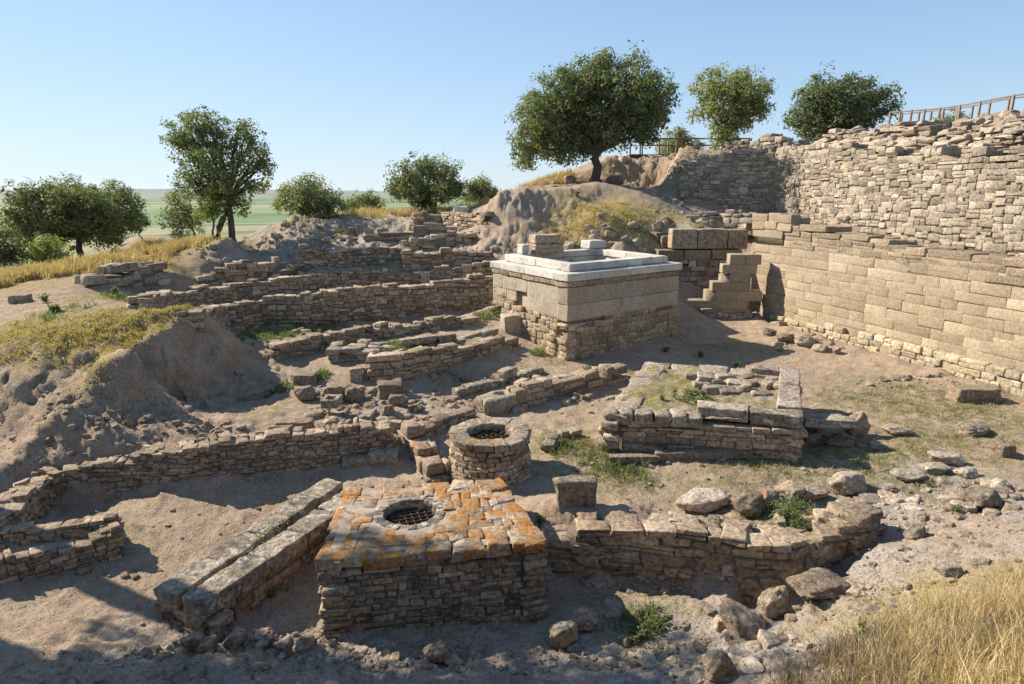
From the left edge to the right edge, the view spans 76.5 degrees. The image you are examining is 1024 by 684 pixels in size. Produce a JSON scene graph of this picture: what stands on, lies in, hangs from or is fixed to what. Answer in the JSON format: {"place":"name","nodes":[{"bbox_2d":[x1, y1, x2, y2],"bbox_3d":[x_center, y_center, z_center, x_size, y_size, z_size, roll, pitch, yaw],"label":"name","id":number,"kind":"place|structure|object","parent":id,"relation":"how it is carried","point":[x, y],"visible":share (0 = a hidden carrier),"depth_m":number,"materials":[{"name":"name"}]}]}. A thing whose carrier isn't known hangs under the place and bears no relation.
{"place":"outdoors","nodes":[
{"label":"outdoors","id":0,"kind":"place"},
{"bbox_2d":[0,187,465,194],"bbox_3d":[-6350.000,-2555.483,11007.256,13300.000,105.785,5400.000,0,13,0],"label":"hills","id":1,"kind":"structure","parent":0,"point":[164,191],"depth_m":9000.56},
{"bbox_2d":[0,194,489,268],"bbox_3d":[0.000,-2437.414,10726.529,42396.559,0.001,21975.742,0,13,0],"label":"grassy field","id":2,"kind":"structure","parent":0,"point":[261,215],"depth_m":1075.79,"materials":[{"name":"plant"}]},
{"bbox_2d":[0,120,1023,683],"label":"ground","id":3,"kind":"structure","parent":0,"point":[210,374],"depth_m":13.00,"materials":[{"name":"soil"}]},
{"bbox_2d":[0,223,33,267],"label":"bush","id":4,"kind":"object","parent":3,"relation":"on","point":[8,253],"visible":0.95,"depth_m":28.05,"materials":[{"name":"green plant"}]},
{"bbox_2d":[0,465,66,529],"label":"dry stone wall","id":5,"kind":"structure","parent":3,"relation":"on","point":[28,500],"depth_m":11.70,"materials":[{"name":"stone"}]},
{"bbox_2d":[20,232,76,264],"bbox_3d":[-20.704,-3.999,28.963,2.305,1.796,1.938,0,13,0],"label":"bush","id":6,"kind":"object","parent":3,"relation":"on","point":[41,253],"visible":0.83,"depth_m":28.68,"materials":[{"name":"green plant"}]},
{"bbox_2d":[0,512,126,584],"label":"cross wall","id":7,"kind":"structure","parent":3,"relation":"on","point":[29,550],"depth_m":10.47,"materials":[{"name":"grey stone"}]},
{"bbox_2d":[0,170,151,257],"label":"oak tree","id":8,"kind":"object","parent":3,"relation":"on","point":[74,211],"visible":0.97,"depth_m":31.30,"materials":[{"name":"green plant"}]},
{"bbox_2d":[0,290,222,396],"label":"grass","id":9,"kind":"structure","parent":3,"relation":"on","point":[110,318],"depth_m":15.99,"materials":[{"name":"plant"}]},
{"bbox_2d":[74,262,171,287],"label":"pale wall","id":10,"kind":"structure","parent":3,"relation":"on","point":[134,274],"depth_m":23.24,"materials":[{"name":"stone"}]},
{"bbox_2d":[154,182,208,239],"bbox_3d":[-16.389,-6.175,32.389,2.393,3.598,2.463,0,13,0],"label":"young tree","id":11,"kind":"object","parent":3,"relation":"on","point":[184,218],"visible":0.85,"depth_m":32.03,"materials":[{"name":"green plant"}]},
{"bbox_2d":[179,630,204,651],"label":"rock","id":12,"kind":"object","parent":3,"relation":"on","point":[190,642],"visible":0.92,"depth_m":8.17,"materials":[{"name":"grey stone"}]},
{"bbox_2d":[195,634,218,654],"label":"rock","id":13,"kind":"object","parent":3,"relation":"on","point":[208,643],"visible":0.84,"depth_m":8.20,"materials":[{"name":"grey stone"}]},
{"bbox_2d":[189,180,230,239],"bbox_3d":[-13.975,-6.031,30.369,1.876,2.969,1.811,-13,18,-43],"label":"young tree","id":14,"kind":"object","parent":3,"relation":"on","point":[210,211],"visible":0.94,"depth_m":30.05,"materials":[{"name":"green plant"}]},
{"bbox_2d":[158,104,278,240],"bbox_3d":[-13.774,-7.684,30.503,5.710,6.562,4.605,0,13,0],"label":"oak tree","id":15,"kind":"object","parent":3,"relation":"on","point":[183,141],"visible":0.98,"depth_m":29.93,"materials":[{"name":"green plant"}]},
{"bbox_2d":[195,259,252,283],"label":"broken wall","id":16,"kind":"structure","parent":3,"relation":"on","point":[232,271],"depth_m":27.34,"materials":[{"name":"stone"}]},
{"bbox_2d":[62,417,392,491],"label":"dry stone wall","id":17,"kind":"structure","parent":3,"relation":"on","point":[281,448],"depth_m":13.14,"materials":[{"name":"stone"}]},
{"bbox_2d":[275,417,313,429],"bbox_3d":[-4.913,1.888,14.725,0.821,0.315,0.371,0,13,0],"label":"stone block","id":18,"kind":"object","parent":17,"relation":"on","point":[307,422],"depth_m":14.61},
{"bbox_2d":[342,453,368,468],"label":"stone block","id":19,"kind":"object","parent":17,"relation":"on","point":[354,461],"depth_m":13.57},
{"bbox_2d":[222,626,247,650],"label":"rock","id":20,"kind":"object","parent":3,"relation":"on","point":[237,636],"visible":1,"depth_m":8.47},
{"bbox_2d":[239,384,274,400],"bbox_3d":[-6.717,1.378,17.206,0.946,0.409,0.349,-6,14,-25],"label":"stone block","id":21,"kind":"object","parent":3,"relation":"on","point":[259,392],"depth_m":17.09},
{"bbox_2d":[151,478,373,635],"bbox_3d":[-3.794,3.491,10.779,1.299,0.947,4.469,5,14,22],"label":"slab bench","id":22,"kind":"object","parent":3,"relation":"on","point":[225,585],"visible":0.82,"depth_m":9.81,"materials":[{"name":"stone"}]},
{"bbox_2d":[247,256,284,279],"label":"broken wall","id":23,"kind":"structure","parent":3,"relation":"on","point":[261,270],"depth_m":27.83,"materials":[{"name":"stone"}]},
{"bbox_2d":[126,268,420,308],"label":"terrace wall","id":24,"kind":"structure","parent":3,"relation":"on","point":[225,293],"depth_m":26.51,"materials":[{"name":"stone"}]},
{"bbox_2d":[0,165,574,287],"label":"grass","id":25,"kind":"structure","parent":3,"relation":"on","point":[137,252],"depth_m":27.77,"materials":[{"name":"plant"}]},
{"bbox_2d":[270,262,306,275],"bbox_3d":[-9.868,-3.137,28.375,1.683,0.690,1.265,0,13,0],"label":"gravel heap","id":26,"kind":"object","parent":3,"relation":"on","point":[286,269],"visible":0.71,"depth_m":27.96,"materials":[{"name":"stone"}]},
{"bbox_2d":[293,371,317,385],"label":"stone block","id":27,"kind":"object","parent":3,"relation":"on","point":[304,378],"depth_m":17.49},
{"bbox_2d":[295,634,316,653],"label":"rock","id":28,"kind":"object","parent":3,"relation":"on","point":[305,643],"visible":1,"depth_m":8.39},
{"bbox_2d":[268,172,349,219],"bbox_3d":[-11.311,-7.965,35.925,4.366,2.902,3.702,10,16,37],"label":"bush","id":29,"kind":"object","parent":3,"relation":"on","point":[309,200],"visible":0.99,"depth_m":35.48,"materials":[{"name":"green plant"}]},
{"bbox_2d":[320,394,342,408],"bbox_3d":[-4.242,1.395,15.264,0.417,0.208,0.488,0,13,0],"label":"stone trough","id":30,"kind":"object","parent":3,"relation":"on","point":[331,401],"visible":1,"depth_m":15.05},
{"bbox_2d":[176,273,495,335],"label":"terrace wall","id":31,"kind":"structure","parent":3,"relation":"on","point":[469,293],"depth_m":25.01,"materials":[{"name":"stone"}]},
{"bbox_2d":[296,246,409,269],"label":"terrace wall","id":32,"kind":"structure","parent":3,"relation":"on","point":[327,258],"depth_m":28.98,"materials":[{"name":"stone"}]},
{"bbox_2d":[343,386,364,403],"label":"rock","id":33,"kind":"object","parent":3,"relation":"on","point":[352,394],"visible":0.86,"depth_m":16.44,"materials":[{"name":"stone"}]},
{"bbox_2d":[326,338,390,363],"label":"wall","id":34,"kind":"structure","parent":3,"relation":"on","point":[337,352],"depth_m":18.88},
{"bbox_2d":[341,188,387,212],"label":"bush","id":35,"kind":"object","parent":3,"relation":"on","point":[364,201],"visible":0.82,"depth_m":41.45,"materials":[{"name":"green plant"}]},
{"bbox_2d":[264,314,483,360],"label":"wall","id":36,"kind":"structure","parent":3,"relation":"on","point":[310,343],"depth_m":20.70,"materials":[{"name":"grey stone"}]},
{"bbox_2d":[367,447,399,464],"bbox_3d":[-2.729,2.446,13.848,0.674,0.334,0.416,-1,13,-6],"label":"stone block","id":37,"kind":"object","parent":3,"relation":"on","point":[382,456],"depth_m":13.68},
{"bbox_2d":[363,231,413,241],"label":"ledge wall","id":38,"kind":"structure","parent":3,"relation":"on","point":[397,236],"depth_m":32.25,"materials":[{"name":"grey stone"}]},
{"bbox_2d":[377,378,403,398],"bbox_3d":[-3.199,1.244,17.092,0.718,0.481,0.572,-2,13,-10],"label":"stone block","id":39,"kind":"object","parent":3,"relation":"on","point":[386,388],"depth_m":16.86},
{"bbox_2d":[25,228,816,647],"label":"grass","id":40,"kind":"structure","parent":3,"relation":"on","point":[631,470],"depth_m":13.76,"materials":[{"name":"green plant"}]},
{"bbox_2d":[397,419,450,483],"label":"pier wall","id":41,"kind":"structure","parent":3,"relation":"on","point":[430,465],"depth_m":13.37,"materials":[{"name":"beige stone"}]},
{"bbox_2d":[383,149,467,210],"bbox_3d":[-5.367,-9.715,39.684,5.310,3.941,4.610,0,13,0],"label":"tree","id":42,"kind":"object","parent":3,"relation":"on","point":[444,186],"visible":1,"depth_m":39.06,"materials":[{"name":"plant"}]},
{"bbox_2d":[368,328,498,349],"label":"kerb wall","id":43,"kind":"structure","parent":3,"relation":"on","point":[431,340],"depth_m":19.90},
{"bbox_2d":[408,223,458,236],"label":"ledge wall","id":44,"kind":"structure","parent":3,"relation":"on","point":[426,229],"depth_m":33.72,"materials":[{"name":"stone"}]},
{"bbox_2d":[314,478,553,640],"bbox_3d":[-1.196,3.765,10.302,3.336,2.429,2.454,-2,13,-9],"label":"square well","id":45,"kind":"object","parent":3,"relation":"on","point":[457,552],"visible":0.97,"depth_m":9.22,"materials":[{"name":"stone"}]},
{"bbox_2d":[422,639,450,662],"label":"rock","id":46,"kind":"object","parent":3,"relation":"on","point":[438,651],"visible":0.97,"depth_m":8.36,"materials":[{"name":"grey stone"}]},
{"bbox_2d":[399,229,478,251],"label":"rubble wall","id":47,"kind":"structure","parent":3,"relation":"on","point":[452,238],"depth_m":31.48,"materials":[{"name":"stone"}]},
{"bbox_2d":[366,335,521,380],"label":"lane wall","id":48,"kind":"structure","parent":3,"relation":"on","point":[403,364],"depth_m":18.29,"materials":[{"name":"grey stone"}]},
{"bbox_2d":[401,247,494,271],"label":"terrace wall","id":49,"kind":"structure","parent":3,"relation":"on","point":[421,261],"depth_m":28.88,"materials":[{"name":"stone"}]},
{"bbox_2d":[422,406,476,436],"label":"wall","id":50,"kind":"structure","parent":3,"relation":"on","point":[462,414],"depth_m":15.37,"materials":[{"name":"grey stone"}]},
{"bbox_2d":[411,210,493,229],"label":"terrace wall","id":51,"kind":"structure","parent":3,"relation":"on","point":[464,220],"depth_m":33.57,"materials":[{"name":"stone"}]},
{"bbox_2d":[429,260,492,280],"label":"terrace wall","id":52,"kind":"structure","parent":3,"relation":"on","point":[442,272],"depth_m":28.43,"materials":[{"name":"stone"}]},
{"bbox_2d":[460,171,501,203],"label":"tree","id":53,"kind":"object","parent":3,"relation":"on","point":[478,189],"visible":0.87,"depth_m":41.40,"materials":[{"name":"green plant"}]},
{"bbox_2d":[448,417,531,486],"bbox_3d":[-0.434,3.014,13.131,1.698,2.619,1.691,0,13,0],"label":"round well","id":54,"kind":"object","parent":3,"relation":"on","point":[488,448],"visible":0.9,"depth_m":12.38,"materials":[{"name":"stone"}]},
{"bbox_2d":[448,366,543,397],"bbox_3d":[-0.342,1.167,18.278,3.405,0.870,0.506,-12,17,-41],"label":"stone row","id":55,"kind":"object","parent":3,"relation":"on","point":[506,375],"visible":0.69,"depth_m":18.00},
{"bbox_2d":[475,390,518,414],"bbox_3d":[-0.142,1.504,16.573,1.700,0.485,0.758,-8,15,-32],"label":"mortar stone","id":56,"kind":"object","parent":3,"relation":"on","point":[496,402],"visible":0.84,"depth_m":16.16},
{"bbox_2d":[500,312,521,333],"bbox_3d":[-0.045,-0.650,23.064,0.690,0.722,0.654,-4,14,-16],"label":"broken block","id":57,"kind":"object","parent":3,"relation":"on","point":[510,323],"depth_m":22.80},
{"bbox_2d":[3,285,1023,683],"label":"rubble","id":58,"kind":"object","parent":3,"relation":"on","point":[609,581],"visible":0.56,"depth_m":9.94,"materials":[{"name":"stone"}]},
{"bbox_2d":[540,427,581,452],"bbox_3d":[0.995,2.262,14.276,0.540,0.543,1.310,10,16,37],"label":"stone arc","id":59,"kind":"object","parent":3,"relation":"on","point":[550,439],"visible":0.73,"depth_m":14.22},
{"bbox_2d":[548,619,577,649],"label":"rock","id":60,"kind":"object","parent":3,"relation":"on","point":[563,634],"visible":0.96,"depth_m":8.65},
{"bbox_2d":[506,363,632,406],"bbox_3d":[1.670,1.226,17.857,4.577,0.991,0.809,-11,17,-38],"label":"wall footing","id":61,"kind":"object","parent":3,"relation":"on","point":[526,392],"depth_m":17.37,"materials":[{"name":"grey stone"}]},
{"bbox_2d":[552,475,597,507],"bbox_3d":[1.087,2.605,11.159,0.770,0.632,0.341,-1,13,-5],"label":"stone block","id":62,"kind":"object","parent":3,"relation":"on","point":[576,491],"depth_m":11.01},
{"bbox_2d":[570,607,599,631],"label":"rock","id":63,"kind":"object","parent":3,"relation":"on","point":[584,619],"visible":0.91,"depth_m":9.07,"materials":[{"name":"grey stone"}]},
{"bbox_2d":[490,248,682,360],"bbox_3d":[2.625,-1.493,24.070,6.157,3.480,5.049,-10,16,-38],"label":"altar","id":64,"kind":"object","parent":3,"relation":"on","point":[574,304],"visible":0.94,"depth_m":21.99,"materials":[{"name":"brown stone"}]},
{"bbox_2d":[526,243,563,253],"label":"loose block","id":65,"kind":"object","parent":64,"relation":"on","point":[546,248],"depth_m":24.11,"materials":[{"name":"brown stone"}]},
{"bbox_2d":[529,233,561,243],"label":"loose block","id":66,"kind":"object","parent":65,"relation":"on","point":[544,238],"depth_m":24.07,"materials":[{"name":"brown stone"}]},
{"bbox_2d":[504,38,683,182],"bbox_3d":[4.674,-12.998,37.745,10.384,7.823,6.546,0,13,0],"label":"oak tree","id":67,"kind":"object","parent":3,"relation":"on","point":[571,122],"visible":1,"depth_m":37.03,"materials":[{"name":"green plant"}]},
{"bbox_2d":[187,109,1023,683],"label":"rubble","id":68,"kind":"object","parent":3,"relation":"on","point":[743,657],"visible":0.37,"depth_m":10.92,"materials":[{"name":"stone"}]},
{"bbox_2d":[540,192,679,252],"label":"grass","id":69,"kind":"structure","parent":3,"relation":"on","point":[596,210],"depth_m":30.76,"materials":[{"name":"plant"}]},
{"bbox_2d":[609,453,659,463],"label":"kerb slab","id":70,"kind":"structure","parent":3,"relation":"on","point":[644,457],"depth_m":13.01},
{"bbox_2d":[614,605,676,644],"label":"weeds","id":71,"kind":"object","parent":3,"relation":"on","point":[644,633],"visible":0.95,"depth_m":9.02,"materials":[{"name":"green plant"}]},
{"bbox_2d":[654,123,706,153],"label":"tree","id":72,"kind":"object","parent":3,"relation":"on","point":[679,132],"visible":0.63,"depth_m":47.51,"materials":[{"name":"green plant"}]},
{"bbox_2d":[626,138,751,157],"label":"boardwalk railing","id":73,"kind":"object","parent":3,"relation":"on","point":[630,155],"visible":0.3,"depth_m":42.67,"materials":[{"name":"brown wood"}]},
{"bbox_2d":[655,228,747,289],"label":"slab wall","id":74,"kind":"structure","parent":3,"relation":"on","point":[700,254],"depth_m":28.97,"materials":[{"name":"grey stone"}]},
{"bbox_2d":[673,488,731,512],"bbox_3d":[3.340,2.821,11.500,1.009,0.367,0.486,0,13,0],"label":"rock","id":75,"kind":"object","parent":3,"relation":"on","point":[703,500],"visible":0.98,"depth_m":11.35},
{"bbox_2d":[598,362,807,462],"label":"platform","id":76,"kind":"structure","parent":3,"relation":"on","point":[639,415],"depth_m":13.49,"materials":[{"name":"stone"}]},
{"bbox_2d":[672,386,711,403],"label":"weeds","id":77,"kind":"object","parent":76,"relation":"on","point":[696,392],"visible":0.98,"depth_m":14.57,"materials":[{"name":"green plant"}]},
{"bbox_2d":[654,448,754,461],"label":"kerb slab","id":78,"kind":"structure","parent":3,"relation":"on","point":[694,454],"depth_m":13.16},
{"bbox_2d":[540,497,887,604],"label":"retaining wall","id":79,"kind":"structure","parent":3,"relation":"on","point":[765,557],"depth_m":10.18,"materials":[{"name":"grey stone"}]},
{"bbox_2d":[702,649,737,681],"bbox_3d":[2.337,3.656,7.263,0.405,0.368,0.298,0,13,0],"label":"rock","id":80,"kind":"object","parent":3,"relation":"on","point":[717,664],"visible":0.96,"depth_m":7.19,"materials":[{"name":"grey stone"}]},
{"bbox_2d":[679,253,761,312],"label":"stepped wall","id":81,"kind":"structure","parent":3,"relation":"on","point":[729,290],"depth_m":27.29,"materials":[{"name":"stone"}]},
{"bbox_2d":[685,209,759,237],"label":"rubble wall","id":82,"kind":"structure","parent":3,"relation":"on","point":[733,219],"depth_m":30.52,"materials":[{"name":"grey stone"}]},
{"bbox_2d":[699,307,753,320],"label":"footing wall","id":83,"kind":"structure","parent":3,"relation":"on","point":[708,312],"depth_m":27.32,"materials":[{"name":"grey stone"}]},
{"bbox_2d":[685,61,776,149],"bbox_3d":[13.495,-14.457,40.071,5.412,5.616,5.189,0,13,0],"label":"tree","id":84,"kind":"object","parent":3,"relation":"on","point":[739,89],"visible":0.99,"depth_m":39.06,"materials":[{"name":"plant"}]},
{"bbox_2d":[718,598,766,640],"bbox_3d":[3.012,3.650,8.436,0.636,0.550,0.612,0,13,0],"label":"rock","id":85,"kind":"object","parent":3,"relation":"on","point":[739,619],"visible":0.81,"depth_m":8.33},
{"bbox_2d":[729,490,765,517],"bbox_3d":[4.027,2.755,11.050,0.587,0.403,0.555,0,13,0],"label":"rock","id":86,"kind":"object","parent":3,"relation":"on","point":[748,504],"visible":1,"depth_m":10.91,"materials":[{"name":"grey stone"}]},
{"bbox_2d":[719,133,792,154],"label":"ruined wall","id":87,"kind":"structure","parent":3,"relation":"on","point":[766,141],"depth_m":36.86,"materials":[{"name":"stone"}]},
{"bbox_2d":[757,585,789,619],"bbox_3d":[3.521,3.486,8.693,0.467,0.475,0.291,-3,13,-14],"label":"rock","id":88,"kind":"object","parent":3,"relation":"on","point":[772,603],"visible":0.98,"depth_m":8.60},
{"bbox_2d":[535,337,1023,509],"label":"grass","id":89,"kind":"structure","parent":3,"relation":"on","point":[826,451],"depth_m":13.67,"materials":[{"name":"plant"}]},
{"bbox_2d":[762,494,816,530],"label":"weeds","id":90,"kind":"object","parent":3,"relation":"on","point":[804,505],"visible":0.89,"depth_m":10.76,"materials":[{"name":"green plant"}]},
{"bbox_2d":[774,479,805,501],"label":"rock","id":91,"kind":"object","parent":3,"relation":"on","point":[790,488],"visible":0.77,"depth_m":11.51,"materials":[{"name":"grey stone"}]},
{"bbox_2d":[801,485,829,500],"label":"rock","id":92,"kind":"object","parent":3,"relation":"on","point":[812,492],"visible":0.81,"depth_m":11.58,"materials":[{"name":"grey stone"}]},
{"bbox_2d":[786,567,850,598],"bbox_3d":[4.148,3.258,8.754,0.831,0.241,0.672,0,13,0],"label":"rock","id":93,"kind":"object","parent":3,"relation":"on","point":[818,583],"visible":0.98,"depth_m":8.64,"materials":[{"name":"stone"}]},
{"bbox_2d":[803,413,861,428],"bbox_3d":[6.793,1.710,14.082,1.170,0.324,0.904,1,13,6],"label":"fallen slab","id":94,"kind":"object","parent":3,"relation":"on","point":[817,420],"depth_m":13.70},
{"bbox_2d":[778,60,906,143],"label":"tree","id":95,"kind":"object","parent":3,"relation":"on","point":[843,107],"visible":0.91,"depth_m":41.71,"materials":[{"name":"green plant"}]},
{"bbox_2d":[828,471,867,494],"bbox_3d":[6.121,2.585,11.823,0.699,0.450,0.540,0,13,0],"label":"rock","id":96,"kind":"object","parent":3,"relation":"on","point":[847,483],"visible":0.93,"depth_m":11.68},
{"bbox_2d":[679,115,1023,256],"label":"wall","id":97,"kind":"structure","parent":3,"relation":"on","point":[934,182],"depth_m":26.04,"materials":[{"name":"stone"}]},
{"bbox_2d":[845,411,870,436],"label":"rock","id":98,"kind":"object","parent":3,"relation":"on","point":[861,417],"visible":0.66,"depth_m":14.37,"materials":[{"name":"grey stone"}]},
{"bbox_2d":[747,583,1008,683],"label":"brush","id":99,"kind":"object","parent":3,"relation":"on","point":[826,653],"visible":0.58,"depth_m":6.37,"materials":[{"name":"plant"}]},
{"bbox_2d":[749,213,1023,396],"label":"fortification wall","id":100,"kind":"structure","parent":3,"relation":"on","point":[956,312],"depth_m":21.28,"materials":[{"name":"stone"}]},
{"bbox_2d":[881,423,914,434],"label":"rock","id":101,"kind":"object","parent":3,"relation":"on","point":[893,429],"visible":1,"depth_m":14.36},
{"bbox_2d":[889,468,928,481],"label":"rock","id":102,"kind":"object","parent":3,"relation":"on","point":[909,474],"visible":0.98,"depth_m":12.04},
{"bbox_2d":[903,523,925,539],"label":"rock","id":103,"kind":"object","parent":3,"relation":"on","point":[913,531],"visible":1,"depth_m":9.81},
{"bbox_2d":[916,462,952,474],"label":"rock","id":104,"kind":"object","parent":3,"relation":"on","point":[937,468],"visible":1,"depth_m":12.27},
{"bbox_2d":[927,451,964,465],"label":"rock","id":105,"kind":"object","parent":3,"relation":"on","point":[951,458],"visible":0.98,"depth_m":12.68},
{"bbox_2d":[931,560,964,577],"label":"rock","id":106,"kind":"object","parent":3,"relation":"on","point":[948,568],"visible":0.91,"depth_m":7.95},
{"bbox_2d":[888,93,1023,123],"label":"boardwalk railing","id":107,"kind":"object","parent":3,"relation":"on","point":[959,110],"visible":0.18,"depth_m":30.70,"materials":[{"name":"brown wood"}]},
{"bbox_2d":[901,96,1023,125],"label":"boardwalk railing","id":108,"kind":"object","parent":3,"relation":"on","point":[972,109],"visible":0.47,"depth_m":32.32,"materials":[{"name":"brown wood"}]},
{"bbox_2d":[953,421,990,436],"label":"rock","id":109,"kind":"object","parent":3,"relation":"on","point":[976,428],"visible":0.96,"depth_m":14.29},
{"bbox_2d":[945,384,1001,402],"bbox_3d":[11.980,1.363,16.888,1.147,0.463,0.619,0,13,0],"label":"stone block","id":110,"kind":"object","parent":3,"relation":"on","point":[985,393],"depth_m":16.64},
{"bbox_2d":[962,485,1002,507],"bbox_3d":[7.724,2.565,10.667,0.570,0.322,0.484,-4,14,-17],"label":"rock","id":111,"kind":"object","parent":3,"relation":"on","point":[979,496],"visible":0.98,"depth_m":10.54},
{"bbox_2d":[990,440,1016,457],"bbox_3d":[9.852,2.172,13.053,0.379,0.319,0.310,-4,14,-16],"label":"stone block","id":112,"kind":"object","parent":3,"relation":"on","point":[1002,449],"depth_m":12.95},
{"bbox_2d":[0,0,1023,191],"label":"sky","id":113,"kind":"structure","parent":0,"point":[340,91],"materials":[{"name":"blue"}]},
{"bbox_2d":[767,544,1023,683],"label":"grass","id":114,"kind":"structure","parent":0,"point":[953,664],"depth_m":5.45,"materials":[{"name":"plant"}]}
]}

